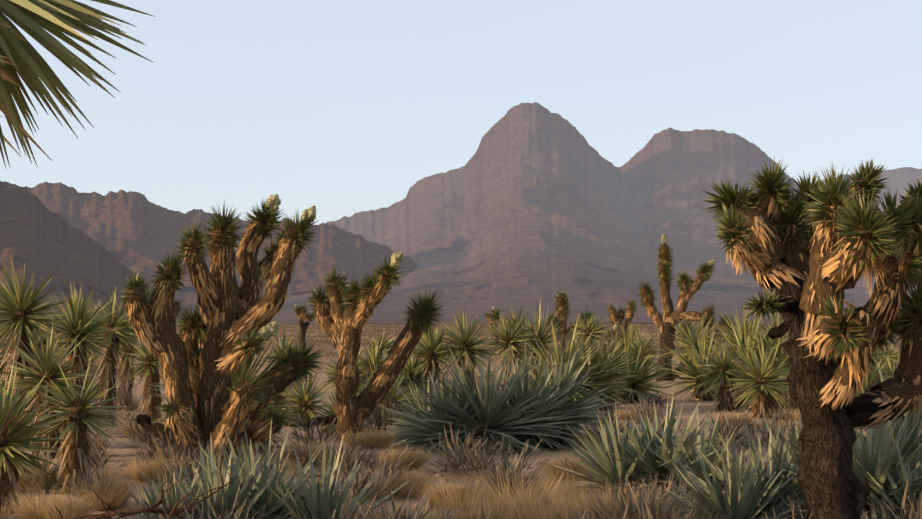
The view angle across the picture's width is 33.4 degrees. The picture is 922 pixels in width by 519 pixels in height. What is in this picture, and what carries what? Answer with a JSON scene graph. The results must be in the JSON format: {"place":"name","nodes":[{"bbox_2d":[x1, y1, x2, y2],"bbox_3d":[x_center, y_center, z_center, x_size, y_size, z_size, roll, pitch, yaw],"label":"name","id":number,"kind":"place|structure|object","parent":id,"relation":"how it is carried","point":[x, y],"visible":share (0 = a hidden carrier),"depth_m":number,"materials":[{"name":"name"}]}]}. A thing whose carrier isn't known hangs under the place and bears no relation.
{"place":"outdoors","nodes":[
{"label":"outdoors","id":0,"kind":"place"},
{"bbox_2d":[0,23,51,160],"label":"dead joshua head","id":1,"kind":"object","parent":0,"point":[4,75],"visible":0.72,"depth_m":2.44},
{"bbox_2d":[0,0,154,167],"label":"green joshua leaves","id":2,"kind":"object","parent":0,"point":[33,19],"visible":1,"depth_m":2.48,"materials":[{"name":"green plant"}]},
{"bbox_2d":[0,180,193,322],"bbox_3d":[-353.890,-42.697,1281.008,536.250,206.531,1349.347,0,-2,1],"label":"mountain","id":3,"kind":"structure","parent":0,"point":[40,239],"depth_m":1320.55,"materials":[{"name":"brown stone"}]},
{"bbox_2d":[24,182,417,312],"bbox_3d":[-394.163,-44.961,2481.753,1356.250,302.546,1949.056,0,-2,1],"label":"mountain","id":4,"kind":"structure","parent":0,"point":[136,232],"depth_m":2660.30,"materials":[{"name":"brown stone"}]},
{"bbox_2d":[63,283,705,340],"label":"joshua trees","id":5,"kind":"object","parent":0,"point":[614,318],"visible":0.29,"depth_m":63.73,"materials":[{"name":"plant"}]},
{"bbox_2d":[0,322,921,518],"bbox_3d":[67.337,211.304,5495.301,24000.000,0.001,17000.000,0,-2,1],"label":"ground","id":6,"kind":"structure","parent":0,"point":[704,408],"depth_m":26.99,"materials":[{"name":"brown soil"}]},
{"bbox_2d":[0,393,237,518],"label":"dead branch","id":7,"kind":"object","parent":6,"relation":"on","point":[154,508],"visible":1,"depth_m":11.05,"materials":[{"name":"brown wood"}]},
{"bbox_2d":[118,198,328,465],"bbox_3d":[-2.876,0.924,18.890,2.456,3.532,2.313,0,-2,1],"label":"joshua tree","id":8,"kind":"object","parent":6,"relation":"on","point":[224,221],"depth_m":18.55,"materials":[{"name":"green plant"}]},
{"bbox_2d":[137,274,273,466],"bbox_3d":[-3.026,1.470,18.899,1.695,2.761,1.753,0,-2,1],"label":"joshua tree thatch","id":9,"kind":"object","parent":8,"relation":"attached to","point":[224,352],"visible":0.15,"depth_m":18.44,"materials":[{"name":"brown plant"}]},
{"bbox_2d":[259,194,315,340],"bbox_3d":[-2.093,0.073,18.755,0.744,1.821,1.120,0,-2,1],"label":"joshua tree bloom","id":10,"kind":"object","parent":8,"relation":"attached to","point":[273,202],"visible":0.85,"depth_m":18.26,"materials":[{"name":"beige plant"}]},
{"bbox_2d":[48,428,412,483],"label":"leaf litter","id":11,"kind":"object","parent":6,"relation":"on","point":[243,462],"visible":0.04,"depth_m":19.65,"materials":[{"name":"brown plant"}]},
{"bbox_2d":[303,258,446,439],"bbox_3d":[-1.336,1.360,23.019,1.646,2.441,1.159,-2,-3,35],"label":"joshua tree","id":12,"kind":"object","parent":6,"relation":"on","point":[370,394],"visible":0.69,"depth_m":22.73,"materials":[{"name":"brown plant"}]},
{"bbox_2d":[329,300,391,438],"bbox_3d":[-1.532,1.622,22.802,0.998,2.352,0.715,-1,-2,22],"label":"joshua tree thatch","id":13,"kind":"object","parent":12,"relation":"attached to","point":[361,420],"visible":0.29,"depth_m":22.71,"materials":[{"name":"brown plant"}]},
{"bbox_2d":[316,275,426,386],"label":"dead leaves","id":14,"kind":"object","parent":12,"relation":"attached to","point":[350,365],"visible":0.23,"depth_m":22.70,"materials":[{"name":"brown plant"}]},
{"bbox_2d":[389,251,402,267],"bbox_3d":[-0.926,0.003,22.228,0.182,0.247,0.204,2,-3,-40],"label":"joshua tree bloom","id":15,"kind":"object","parent":12,"relation":"attached to","point":[395,261],"visible":1,"depth_m":22.17,"materials":[{"name":"beige plant"}]},
{"bbox_2d":[62,278,709,376],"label":"joshua trees","id":16,"kind":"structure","parent":6,"relation":"on","point":[303,328],"depth_m":70.17,"materials":[{"name":"brown plant"}]},
{"bbox_2d":[136,274,617,330],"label":"joshua trees","id":17,"kind":"object","parent":16,"relation":"on","point":[493,308],"visible":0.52,"depth_m":61.40,"materials":[{"name":"brown plant"}]},
{"bbox_2d":[65,305,708,342],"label":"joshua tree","id":18,"kind":"object","parent":16,"relation":"attached to","point":[630,312],"visible":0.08,"depth_m":63.73,"materials":[{"name":"brown plant"}]},
{"bbox_2d":[298,315,709,342],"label":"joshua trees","id":19,"kind":"object","parent":16,"relation":"attached to","point":[301,317],"visible":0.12,"depth_m":63.86,"materials":[{"name":"plant"}]},
{"bbox_2d":[1,342,789,518],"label":"pebbles","id":20,"kind":"object","parent":6,"relation":"on","point":[123,465],"visible":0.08,"depth_m":18.35,"materials":[{"name":"brown stone"}]},
{"bbox_2d":[1,322,901,374],"bbox_3d":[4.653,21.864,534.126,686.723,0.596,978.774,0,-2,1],"label":"desert shrubs","id":21,"kind":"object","parent":6,"relation":"on","point":[317,334],"depth_m":147.70,"materials":[{"name":"green plant"}]},
{"bbox_2d":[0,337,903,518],"bbox_3d":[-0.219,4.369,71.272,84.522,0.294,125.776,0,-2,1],"label":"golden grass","id":22,"kind":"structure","parent":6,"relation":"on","point":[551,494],"depth_m":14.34,"materials":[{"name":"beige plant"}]},
{"bbox_2d":[0,255,915,494],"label":"yucca plants","id":23,"kind":"object","parent":6,"relation":"on","point":[765,355],"visible":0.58,"depth_m":28.01,"materials":[{"name":"green plant"}]},
{"bbox_2d":[0,308,921,517],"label":"yucca trunks","id":24,"kind":"object","parent":6,"relation":"on","point":[71,460],"visible":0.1,"depth_m":25.63,"materials":[{"name":"brown plant"}]},
{"bbox_2d":[0,327,921,513],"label":"yucca plants","id":25,"kind":"object","parent":6,"relation":"on","point":[85,461],"visible":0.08,"depth_m":23.66,"materials":[{"name":"green plant"}]},
{"bbox_2d":[5,340,921,518],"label":"shrubs","id":26,"kind":"object","parent":6,"relation":"on","point":[355,454],"visible":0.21,"depth_m":16.58,"materials":[{"name":"plant"}]},
{"bbox_2d":[114,334,921,518],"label":"blue yuccas","id":27,"kind":"object","parent":6,"relation":"on","point":[887,456],"visible":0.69,"depth_m":13.54,"materials":[{"name":"plant"}]},
{"bbox_2d":[545,289,597,360],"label":"joshua tree","id":28,"kind":"object","parent":6,"relation":"on","point":[558,310],"depth_m":49.64,"materials":[{"name":"brown plant"}]},
{"bbox_2d":[555,329,571,353],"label":"joshua tree thatch","id":29,"kind":"object","parent":28,"relation":"attached to","point":[567,334],"visible":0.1,"depth_m":49.62,"materials":[{"name":"brown plant"}]},
{"bbox_2d":[551,304,581,336],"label":"joshua tree leaves","id":30,"kind":"object","parent":28,"relation":"attached to","point":[563,321],"visible":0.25,"depth_m":49.60,"materials":[{"name":"green plant"}]},
{"bbox_2d":[550,293,588,348],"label":"joshua tree","id":31,"kind":"object","parent":28,"relation":"attached to","point":[561,324],"visible":0.31,"depth_m":49.62,"materials":[{"name":"brown plant"}]},
{"bbox_2d":[637,240,735,381],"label":"joshua tree","id":32,"kind":"object","parent":6,"relation":"on","point":[683,276],"depth_m":43.53,"materials":[{"name":"brown plant"}]},
{"bbox_2d":[653,287,712,351],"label":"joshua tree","id":33,"kind":"object","parent":32,"relation":"attached to","point":[681,317],"visible":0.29,"depth_m":43.53,"materials":[{"name":"brown plant"}]},
{"bbox_2d":[640,244,728,349],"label":"joshua tree","id":34,"kind":"object","parent":32,"relation":"attached to","point":[663,287],"visible":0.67,"depth_m":43.56,"materials":[{"name":"brown plant"}]},
{"bbox_2d":[661,234,714,266],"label":"joshua tree bloom","id":35,"kind":"object","parent":32,"relation":"attached to","point":[664,238],"visible":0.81,"depth_m":43.64,"materials":[{"name":"beige plant"}]},
{"bbox_2d":[701,156,921,518],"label":"joshua tree","id":36,"kind":"object","parent":6,"relation":"on","point":[856,210],"depth_m":10.62,"materials":[{"name":"green plant"}]},
{"bbox_2d":[723,175,921,416],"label":"dead leaves","id":37,"kind":"object","parent":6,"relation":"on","point":[744,255],"visible":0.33,"depth_m":10.41,"materials":[{"name":"beige plant"}]},
{"bbox_2d":[748,208,921,431],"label":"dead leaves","id":38,"kind":"object","parent":37,"relation":"attached to","point":[829,394],"visible":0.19,"depth_m":10.73,"materials":[{"name":"beige plant"}]},
{"bbox_2d":[0,0,921,224],"label":"sky","id":39,"kind":"structure","parent":0,"point":[338,107],"materials":[{"name":"blue"}]},
{"bbox_2d":[269,102,782,323],"bbox_3d":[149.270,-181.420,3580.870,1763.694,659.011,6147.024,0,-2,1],"label":"mountain peak","id":40,"kind":"structure","parent":0,"point":[526,206],"depth_m":2994.69,"materials":[{"name":"brown stone"}]},
{"bbox_2d":[617,127,916,316],"bbox_3d":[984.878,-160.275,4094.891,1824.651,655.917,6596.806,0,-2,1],"label":"mountain peak","id":41,"kind":"structure","parent":0,"point":[670,173],"depth_m":3913.19,"materials":[{"name":"brown stone"}]},
{"bbox_2d":[815,167,921,211],"bbox_3d":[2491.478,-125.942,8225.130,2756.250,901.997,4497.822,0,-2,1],"label":"mountain","id":42,"kind":"structure","parent":0,"point":[901,178],"depth_m":8872.97,"materials":[{"name":"stone"}]}
]}

